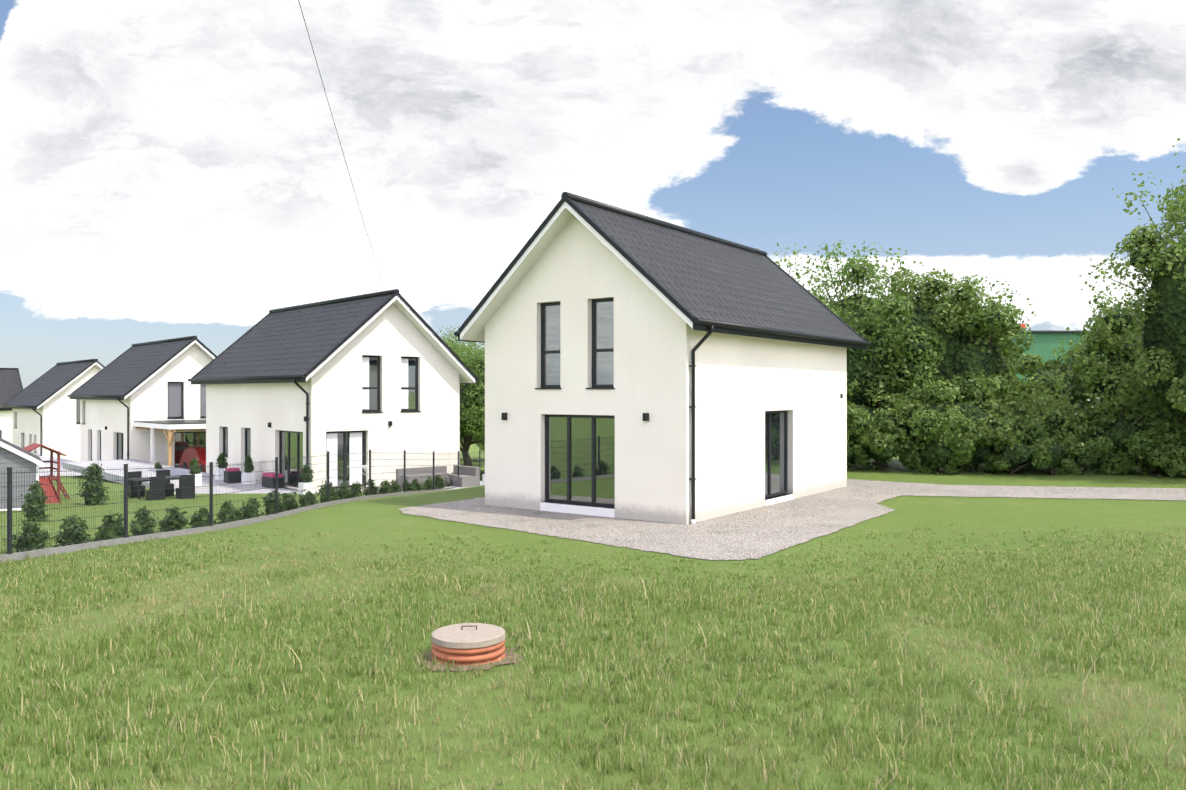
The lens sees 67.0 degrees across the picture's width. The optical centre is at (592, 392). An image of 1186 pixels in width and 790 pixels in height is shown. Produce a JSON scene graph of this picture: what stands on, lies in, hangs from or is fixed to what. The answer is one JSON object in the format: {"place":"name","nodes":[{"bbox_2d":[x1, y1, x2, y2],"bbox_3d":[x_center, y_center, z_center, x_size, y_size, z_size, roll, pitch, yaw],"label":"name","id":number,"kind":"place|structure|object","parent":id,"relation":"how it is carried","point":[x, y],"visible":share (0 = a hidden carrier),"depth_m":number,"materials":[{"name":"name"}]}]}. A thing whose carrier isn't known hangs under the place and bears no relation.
{"place":"outdoors","nodes":[
{"label":"outdoors","id":0,"kind":"place"},
{"bbox_2d":[298,0,384,288],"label":"overhead cable","id":1,"kind":"object","parent":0,"point":[333,119],"visible":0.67,"depth_m":16.40,"materials":[{"name":"grey plastic"}]},
{"bbox_2d":[0,439,1185,789],"bbox_3d":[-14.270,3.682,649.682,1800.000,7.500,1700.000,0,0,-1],"label":"ground","id":2,"kind":"structure","parent":0,"point":[970,515],"depth_m":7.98,"materials":[{"name":"green plant"}]},
{"bbox_2d":[0,368,22,442],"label":"house","id":3,"kind":"structure","parent":2,"relation":"on","point":[11,386],"depth_m":86.90,"materials":[{"name":"beige paint"}]},
{"bbox_2d":[0,438,43,510],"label":"garden shed","id":4,"kind":"structure","parent":2,"relation":"on","point":[19,459],"depth_m":24.08,"materials":[{"name":"grey wood"}]},
{"bbox_2d":[22,443,69,503],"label":"play tower","id":5,"kind":"structure","parent":2,"relation":"on","point":[49,488],"depth_m":27.95,"materials":[{"name":"red paint"}]},
{"bbox_2d":[2,359,104,461],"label":"house","id":6,"kind":"structure","parent":2,"relation":"on","point":[45,410],"depth_m":61.87,"materials":[{"name":"beige paint"}]},
{"bbox_2d":[67,336,216,466],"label":"house","id":7,"kind":"structure","parent":2,"relation":"on","point":[126,389],"depth_m":49.14,"materials":[{"name":"beige paint"}]},
{"bbox_2d":[0,450,483,561],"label":"fence","id":8,"kind":"object","parent":2,"relation":"on","point":[309,487],"visible":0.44,"depth_m":18.64,"materials":[{"name":"grey metal"}]},
{"bbox_2d":[12,453,484,552],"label":"shrubs","id":9,"kind":"object","parent":2,"relation":"on","point":[110,533],"visible":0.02,"depth_m":20.80,"materials":[{"name":"green plant"}]},
{"bbox_2d":[35,454,481,493],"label":"patio paving","id":10,"kind":"structure","parent":2,"relation":"on","point":[109,475],"depth_m":39.91,"materials":[{"name":"white concrete"}]},
{"bbox_2d":[134,420,205,465],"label":"canopy","id":11,"kind":"object","parent":10,"relation":"on","point":[170,426],"visible":0.46,"depth_m":44.22,"materials":[{"name":"white wood"}]},
{"bbox_2d":[180,446,205,472],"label":"tent","id":12,"kind":"object","parent":10,"relation":"on","point":[198,453],"visible":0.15,"depth_m":46.20,"materials":[{"name":"red fabric"}]},
{"bbox_2d":[128,465,484,499],"bbox_3d":[-13.879,3.408,33.267,18.393,1.709,9.962,0,0,24],"label":"outdoor furniture","id":13,"kind":"object","parent":10,"relation":"on","point":[470,477],"visible":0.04,"depth_m":32.88,"materials":[{"name":"black"}]},
{"bbox_2d":[188,289,478,491],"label":"house","id":14,"kind":"structure","parent":2,"relation":"on","point":[388,372],"depth_m":34.09,"materials":[{"name":"beige paint"}]},
{"bbox_2d":[437,323,484,465],"bbox_3d":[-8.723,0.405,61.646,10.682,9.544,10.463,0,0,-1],"label":"tree","id":15,"kind":"object","parent":2,"relation":"on","point":[475,366],"depth_m":59.63,"materials":[{"name":"green plant"}]},
{"bbox_2d":[413,648,523,670],"bbox_3d":[-1.026,2.174,7.357,0.916,0.058,0.919,0,0,-15],"label":"soil patch","id":16,"kind":"object","parent":2,"relation":"on","point":[428,661],"visible":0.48,"depth_m":7.17,"materials":[{"name":"brown soil"}]},
{"bbox_2d":[431,623,505,664],"bbox_3d":[-1.025,2.068,7.368,0.610,0.275,0.610,0,0,-1],"label":"septic riser","id":17,"kind":"object","parent":16,"relation":"on","point":[469,643],"visible":0.96,"depth_m":7.17,"materials":[{"name":"orange plastic"}]},
{"bbox_2d":[455,341,484,445],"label":"tree","id":18,"kind":"object","parent":2,"relation":"on","point":[473,347],"depth_m":72.67,"materials":[{"name":"green plant"}]},
{"bbox_2d":[454,192,870,524],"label":"house","id":19,"kind":"structure","parent":2,"relation":"on","point":[641,367],"depth_m":21.89,"materials":[{"name":"beige paint"}]},
{"bbox_2d":[397,479,1185,559],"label":"gravel pad","id":20,"kind":"object","parent":2,"relation":"on","point":[757,533],"visible":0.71,"depth_m":20.75,"materials":[{"name":"grey gravel"}]},
{"bbox_2d":[756,243,869,324],"bbox_3d":[7.401,-1.576,38.059,9.275,9.358,8.762,0,0,-1],"label":"tree","id":21,"kind":"object","parent":2,"relation":"on","point":[790,264],"depth_m":36.94,"materials":[{"name":"green plant"}]},
{"bbox_2d":[847,432,868,470],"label":"bush","id":22,"kind":"object","parent":2,"relation":"on","point":[859,453],"depth_m":33.31,"materials":[{"name":"green plant"}]},
{"bbox_2d":[794,239,946,463],"bbox_3d":[10.694,-1.601,37.462,8.078,9.307,8.856,0,0,-1],"label":"tree","id":23,"kind":"object","parent":2,"relation":"on","point":[887,321],"depth_m":35.38,"materials":[{"name":"green plant"}]},
{"bbox_2d":[822,255,894,350],"bbox_3d":[10.076,-3.308,37.411,5.792,4.578,5.618,0,0,-41],"label":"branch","id":24,"kind":"object","parent":23,"relation":"attached to","point":[845,295],"visible":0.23,"depth_m":36.40,"materials":[{"name":"brown plant"}]},
{"bbox_2d":[847,379,906,469],"bbox_3d":[9.654,1.266,34.855,4.135,3.647,3.926,0,0,-1],"label":"shrub","id":25,"kind":"object","parent":2,"relation":"on","point":[854,412],"depth_m":33.75,"materials":[{"name":"green plant"}]},
{"bbox_2d":[855,419,913,470],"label":"bush","id":26,"kind":"object","parent":2,"relation":"on","point":[888,438],"depth_m":32.94,"materials":[{"name":"green plant"}]},
{"bbox_2d":[861,384,948,467],"bbox_3d":[11.208,1.373,35.164,4.951,3.461,4.450,0,0,-1],"label":"shrub","id":27,"kind":"object","parent":2,"relation":"on","point":[898,404],"depth_m":33.83,"materials":[{"name":"green plant"}]},
{"bbox_2d":[892,374,990,473],"bbox_3d":[12.940,1.188,33.483,4.285,3.826,4.792,0,0,-1],"label":"shrub","id":28,"kind":"object","parent":2,"relation":"on","point":[916,462],"depth_m":32.93,"materials":[{"name":"green plant"}]},
{"bbox_2d":[914,423,974,473],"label":"bush","id":29,"kind":"object","parent":2,"relation":"on","point":[964,457],"depth_m":31.97,"materials":[{"name":"green plant"}]},
{"bbox_2d":[860,260,1035,408],"bbox_3d":[14.158,-1.119,36.437,7.525,8.386,7.232,0,0,-1],"label":"tree","id":30,"kind":"object","parent":2,"relation":"on","point":[927,296],"depth_m":35.37,"materials":[{"name":"green plant"}]},
{"bbox_2d":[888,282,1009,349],"bbox_3d":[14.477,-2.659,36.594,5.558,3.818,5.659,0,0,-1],"label":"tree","id":31,"kind":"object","parent":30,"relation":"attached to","point":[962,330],"visible":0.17,"depth_m":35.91,"materials":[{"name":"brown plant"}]},
{"bbox_2d":[913,272,1033,466],"bbox_3d":[15.052,-0.799,35.601,5.068,7.788,5.039,0,0,-1],"label":"tree","id":32,"kind":"object","parent":2,"relation":"on","point":[981,316],"depth_m":34.48,"materials":[{"name":"green plant"}]},
{"bbox_2d":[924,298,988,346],"bbox_3d":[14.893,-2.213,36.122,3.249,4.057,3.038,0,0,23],"label":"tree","id":33,"kind":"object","parent":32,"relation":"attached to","point":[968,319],"visible":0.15,"depth_m":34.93,"materials":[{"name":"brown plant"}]},
{"bbox_2d":[912,370,1039,470],"bbox_3d":[14.070,1.103,33.381,4.671,3.974,4.409,0,0,-1],"label":"shrub","id":34,"kind":"object","parent":2,"relation":"on","point":[978,433],"depth_m":32.13,"materials":[{"name":"green plant"}]},
{"bbox_2d":[955,443,999,472],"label":"bush","id":35,"kind":"object","parent":2,"relation":"on","point":[980,455],"depth_m":32.58,"materials":[{"name":"green plant"}]},
{"bbox_2d":[952,386,1029,421],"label":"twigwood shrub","id":36,"kind":"object","parent":2,"relation":"on","point":[984,403],"visible":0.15,"depth_m":33.02,"materials":[{"name":"brown plant"}]},
{"bbox_2d":[983,423,1052,474],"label":"bush","id":37,"kind":"object","parent":2,"relation":"on","point":[999,464],"depth_m":31.54,"materials":[{"name":"green plant"}]},
{"bbox_2d":[971,380,1086,471],"bbox_3d":[16.270,1.410,33.874,5.003,3.768,4.930,0,0,-1],"label":"shrub","id":38,"kind":"object","parent":2,"relation":"on","point":[1040,431],"depth_m":32.33,"materials":[{"name":"green plant"}]},
{"bbox_2d":[1012,397,1050,420],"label":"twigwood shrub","id":39,"kind":"object","parent":2,"relation":"on","point":[1027,407],"visible":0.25,"depth_m":33.36,"materials":[{"name":"brown plant"}]},
{"bbox_2d":[964,324,1108,401],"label":"green hall","id":40,"kind":"structure","parent":2,"relation":"on","point":[1044,346],"depth_m":80.77,"materials":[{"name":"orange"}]},
{"bbox_2d":[1016,398,1066,422],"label":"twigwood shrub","id":41,"kind":"object","parent":2,"relation":"on","point":[1050,421],"visible":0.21,"depth_m":32.61,"materials":[{"name":"brown plant"}]},
{"bbox_2d":[1005,348,1099,442],"bbox_3d":[18.043,0.615,36.198,4.345,4.899,4.447,0,0,-1],"label":"tree","id":42,"kind":"object","parent":2,"relation":"on","point":[1053,364],"depth_m":35.70,"materials":[{"name":"green plant"}]},
{"bbox_2d":[996,377,1108,472],"bbox_3d":[17.512,1.233,33.942,5.022,3.694,4.681,0,0,-1],"label":"shrub","id":43,"kind":"object","parent":2,"relation":"on","point":[1082,432],"depth_m":32.62,"materials":[{"name":"green plant"}]},
{"bbox_2d":[1032,432,1090,474],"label":"bush","id":44,"kind":"object","parent":2,"relation":"on","point":[1073,441],"depth_m":31.55,"materials":[{"name":"green plant"}]},
{"bbox_2d":[1058,435,1124,474],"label":"bush","id":45,"kind":"object","parent":2,"relation":"on","point":[1076,470],"depth_m":31.65,"materials":[{"name":"green plant"}]},
{"bbox_2d":[1052,252,1162,408],"bbox_3d":[23.488,-1.240,36.311,8.362,8.666,7.468,0,0,-1],"label":"tree","id":46,"kind":"object","parent":2,"relation":"on","point":[1087,338],"depth_m":36.21,"materials":[{"name":"green plant"}]},
{"bbox_2d":[1062,293,1153,465],"bbox_3d":[21.360,-0.530,36.013,5.611,7.230,6.035,0,0,-1],"label":"tree","id":47,"kind":"object","parent":2,"relation":"on","point":[1114,350],"depth_m":35.43,"materials":[{"name":"green plant"}]},
{"bbox_2d":[1079,389,1183,474],"bbox_3d":[19.500,1.579,32.566,3.337,3.397,4.419,0,0,-1],"label":"shrub","id":48,"kind":"object","parent":2,"relation":"on","point":[1130,461],"depth_m":31.91,"materials":[{"name":"green plant"}]},
{"bbox_2d":[1079,138,1185,415],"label":"tree","id":49,"kind":"object","parent":2,"relation":"on","point":[1172,215],"depth_m":30.13,"materials":[{"name":"green plant"}]},
{"bbox_2d":[1104,197,1184,294],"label":"tree branch","id":50,"kind":"object","parent":49,"relation":"attached to","point":[1161,256],"visible":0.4,"depth_m":31.76,"materials":[{"name":"brown plant"}]},
{"bbox_2d":[1122,405,1159,445],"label":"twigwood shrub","id":51,"kind":"object","parent":2,"relation":"on","point":[1138,421],"visible":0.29,"depth_m":32.23,"materials":[{"name":"brown plant"}]},
{"bbox_2d":[1112,391,1185,474],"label":"shrub","id":52,"kind":"object","parent":2,"relation":"on","point":[1139,399],"depth_m":31.77,"materials":[{"name":"green plant"}]},
{"bbox_2d":[1127,430,1185,476],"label":"bush","id":53,"kind":"object","parent":2,"relation":"on","point":[1166,460],"depth_m":30.72,"materials":[{"name":"green plant"}]},
{"bbox_2d":[1132,412,1185,466],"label":"shrub","id":54,"kind":"object","parent":2,"relation":"on","point":[1183,441],"depth_m":31.43,"materials":[{"name":"green plant"}]},
{"bbox_2d":[1170,428,1185,476],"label":"bush","id":55,"kind":"object","parent":2,"relation":"on","point":[1184,445],"depth_m":31.23,"materials":[{"name":"green plant"}]},
{"bbox_2d":[0,0,1185,388],"label":"sky","id":56,"kind":"structure","parent":0,"point":[170,169],"materials":[{"name":"white"}]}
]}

